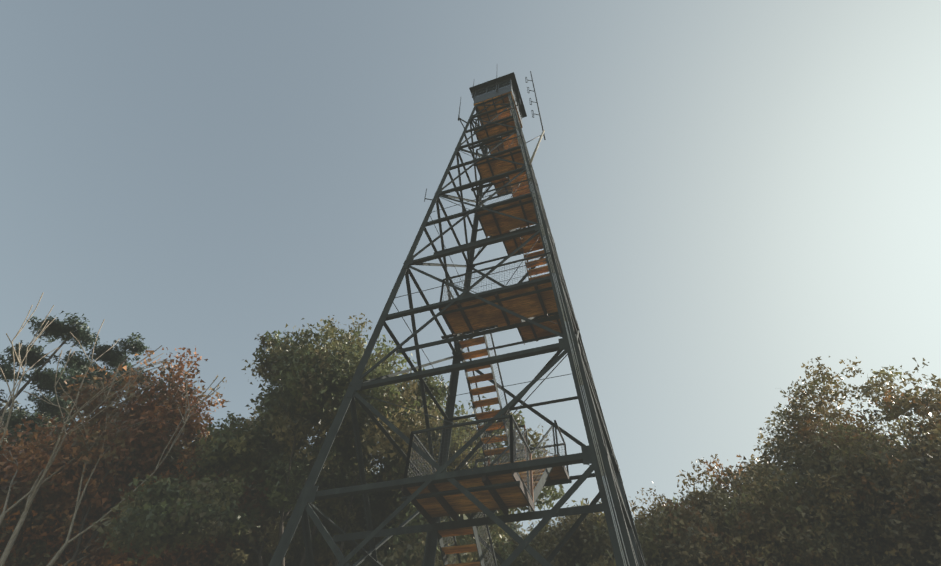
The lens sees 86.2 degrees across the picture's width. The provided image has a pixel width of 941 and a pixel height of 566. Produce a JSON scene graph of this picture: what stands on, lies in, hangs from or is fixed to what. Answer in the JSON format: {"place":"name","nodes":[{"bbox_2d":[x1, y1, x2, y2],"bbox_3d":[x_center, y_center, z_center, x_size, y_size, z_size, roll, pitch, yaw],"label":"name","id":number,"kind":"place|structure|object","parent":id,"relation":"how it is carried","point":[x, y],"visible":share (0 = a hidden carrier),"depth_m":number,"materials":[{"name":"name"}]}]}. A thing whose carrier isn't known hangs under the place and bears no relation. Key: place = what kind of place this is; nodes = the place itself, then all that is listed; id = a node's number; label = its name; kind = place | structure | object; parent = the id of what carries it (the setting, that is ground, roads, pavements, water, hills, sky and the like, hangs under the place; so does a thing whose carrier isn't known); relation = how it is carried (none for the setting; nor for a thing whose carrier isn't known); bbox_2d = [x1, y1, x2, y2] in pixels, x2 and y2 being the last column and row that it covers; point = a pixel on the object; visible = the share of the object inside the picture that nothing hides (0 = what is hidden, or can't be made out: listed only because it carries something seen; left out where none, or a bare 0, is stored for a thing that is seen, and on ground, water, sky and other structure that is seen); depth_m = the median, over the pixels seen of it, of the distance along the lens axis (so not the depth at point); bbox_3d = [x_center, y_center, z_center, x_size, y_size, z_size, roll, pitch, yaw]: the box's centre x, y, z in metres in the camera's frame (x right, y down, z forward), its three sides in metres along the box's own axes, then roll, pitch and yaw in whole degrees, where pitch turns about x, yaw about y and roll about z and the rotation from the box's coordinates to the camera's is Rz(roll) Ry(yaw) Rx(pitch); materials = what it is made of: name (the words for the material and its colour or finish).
{"place":"outdoors","nodes":[
{"label":"outdoors","id":0,"kind":"place"},
{"bbox_2d":[0,0,940,536],"label":"sky","id":1,"kind":"structure","parent":0,"point":[736,195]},
{"label":"ground","id":2,"kind":"structure","parent":0,"visible":0},
{"bbox_2d":[0,400,25,445],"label":"tree","id":3,"kind":"object","parent":2,"relation":"on","point":[2,425],"visible":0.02,"depth_m":36.05,"materials":[{"name":"green plant"}]},
{"bbox_2d":[19,414,75,454],"bbox_3d":[-26.133,17.845,29.123,15.336,22.007,16.159,16,-50,-10],"label":"tree","id":4,"kind":"object","parent":2,"relation":"on","point":[47,420],"depth_m":30.63,"materials":[{"name":"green plant"}]},
{"bbox_2d":[0,311,100,446],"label":"pine tree","id":5,"kind":"object","parent":2,"relation":"on","point":[57,328],"visible":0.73,"depth_m":32.01,"materials":[{"name":"green plant"}]},
{"bbox_2d":[0,416,116,565],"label":"orange tree","id":6,"kind":"object","parent":2,"relation":"on","point":[44,516],"visible":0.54,"depth_m":21.56,"materials":[{"name":"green plant"}]},
{"bbox_2d":[0,361,126,456],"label":"pine tree","id":7,"kind":"object","parent":2,"relation":"on","point":[38,406],"depth_m":32.99,"materials":[{"name":"green plant"}]},
{"bbox_2d":[0,492,127,565],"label":"tree","id":8,"kind":"object","parent":2,"relation":"on","point":[34,559],"visible":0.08,"depth_m":21.64,"materials":[{"name":"green plant"}]},
{"bbox_2d":[0,332,153,452],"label":"pine tree","id":9,"kind":"object","parent":2,"relation":"on","point":[111,358],"visible":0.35,"depth_m":32.44,"materials":[{"name":"green plant"}]},
{"bbox_2d":[0,293,222,565],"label":"bare tree","id":10,"kind":"object","parent":2,"relation":"on","point":[17,529],"visible":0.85,"depth_m":20.67,"materials":[{"name":"brown plant"}]},
{"bbox_2d":[48,514,208,565],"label":"bush","id":11,"kind":"object","parent":2,"relation":"on","point":[118,559],"visible":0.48,"depth_m":21.91,"materials":[{"name":"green plant"}]},
{"bbox_2d":[0,346,268,565],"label":"maple tree","id":12,"kind":"object","parent":2,"relation":"on","point":[149,409],"visible":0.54,"depth_m":23.21,"materials":[{"name":"red plant"}]},
{"bbox_2d":[70,408,206,564],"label":"tree","id":13,"kind":"object","parent":2,"relation":"on","point":[120,471],"depth_m":26.80,"materials":[{"name":"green plant"}]},
{"bbox_2d":[0,428,278,565],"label":"tree","id":14,"kind":"object","parent":2,"relation":"on","point":[23,557],"visible":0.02,"depth_m":21.65,"materials":[{"name":"green plant"}]},
{"bbox_2d":[91,430,263,565],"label":"tree","id":15,"kind":"object","parent":2,"relation":"on","point":[171,463],"visible":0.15,"depth_m":25.60,"materials":[{"name":"green plant"}]},
{"bbox_2d":[92,313,432,565],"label":"tree","id":16,"kind":"object","parent":2,"relation":"on","point":[303,399],"visible":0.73,"depth_m":23.25,"materials":[{"name":"green plant"}]},
{"bbox_2d":[252,481,317,565],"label":"oak tree","id":17,"kind":"object","parent":2,"relation":"on","point":[294,563],"visible":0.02,"depth_m":30.54,"materials":[{"name":"green plant"}]},
{"bbox_2d":[299,367,564,565],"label":"oak tree","id":18,"kind":"object","parent":2,"relation":"on","point":[410,552],"visible":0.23,"depth_m":23.45,"materials":[{"name":"green plant"}]},
{"bbox_2d":[268,93,645,565],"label":"tower frame","id":19,"kind":"object","parent":2,"relation":"on","point":[304,507],"visible":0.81,"depth_m":12.40,"materials":[{"name":"paint"}]},
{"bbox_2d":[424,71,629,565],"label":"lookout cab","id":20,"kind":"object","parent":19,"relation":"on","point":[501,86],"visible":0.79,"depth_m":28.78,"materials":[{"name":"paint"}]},
{"bbox_2d":[333,101,621,565],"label":"tower stairs","id":21,"kind":"structure","parent":2,"relation":"on","point":[513,489],"depth_m":13.97,"materials":[{"name":"paint"}]},
{"bbox_2d":[491,513,550,542],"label":"tree","id":22,"kind":"object","parent":2,"relation":"on","point":[515,527],"visible":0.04,"depth_m":41.40,"materials":[{"name":"green plant"}]},
{"bbox_2d":[472,518,605,565],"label":"tree","id":23,"kind":"object","parent":2,"relation":"on","point":[500,546],"visible":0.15,"depth_m":29.27,"materials":[{"name":"green plant"}]},
{"bbox_2d":[515,498,664,565],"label":"tree","id":24,"kind":"object","parent":2,"relation":"on","point":[586,536],"visible":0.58,"depth_m":28.50,"materials":[{"name":"green plant"}]},
{"bbox_2d":[597,482,776,565],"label":"tree","id":25,"kind":"object","parent":2,"relation":"on","point":[687,532],"visible":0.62,"depth_m":26.75,"materials":[{"name":"green plant"}]},
{"bbox_2d":[676,403,940,565],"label":"tree","id":26,"kind":"object","parent":2,"relation":"on","point":[878,477],"visible":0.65,"depth_m":25.00,"materials":[{"name":"green plant"}]},
{"bbox_2d":[712,356,940,565],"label":"tree","id":27,"kind":"object","parent":2,"relation":"on","point":[903,404],"visible":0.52,"depth_m":27.07,"materials":[{"name":"green plant"}]},
{"bbox_2d":[734,421,940,565],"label":"tree","id":28,"kind":"object","parent":2,"relation":"on","point":[908,525],"visible":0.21,"depth_m":24.19,"materials":[{"name":"green plant"}]},
{"bbox_2d":[828,425,940,565],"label":"tree","id":29,"kind":"object","parent":2,"relation":"on","point":[914,442],"visible":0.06,"depth_m":26.37,"materials":[{"name":"green plant"}]},
{"bbox_2d":[883,413,940,452],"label":"tree","id":30,"kind":"object","parent":2,"relation":"on","point":[901,420],"visible":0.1,"depth_m":31.34,"materials":[{"name":"green plant"}]}
]}

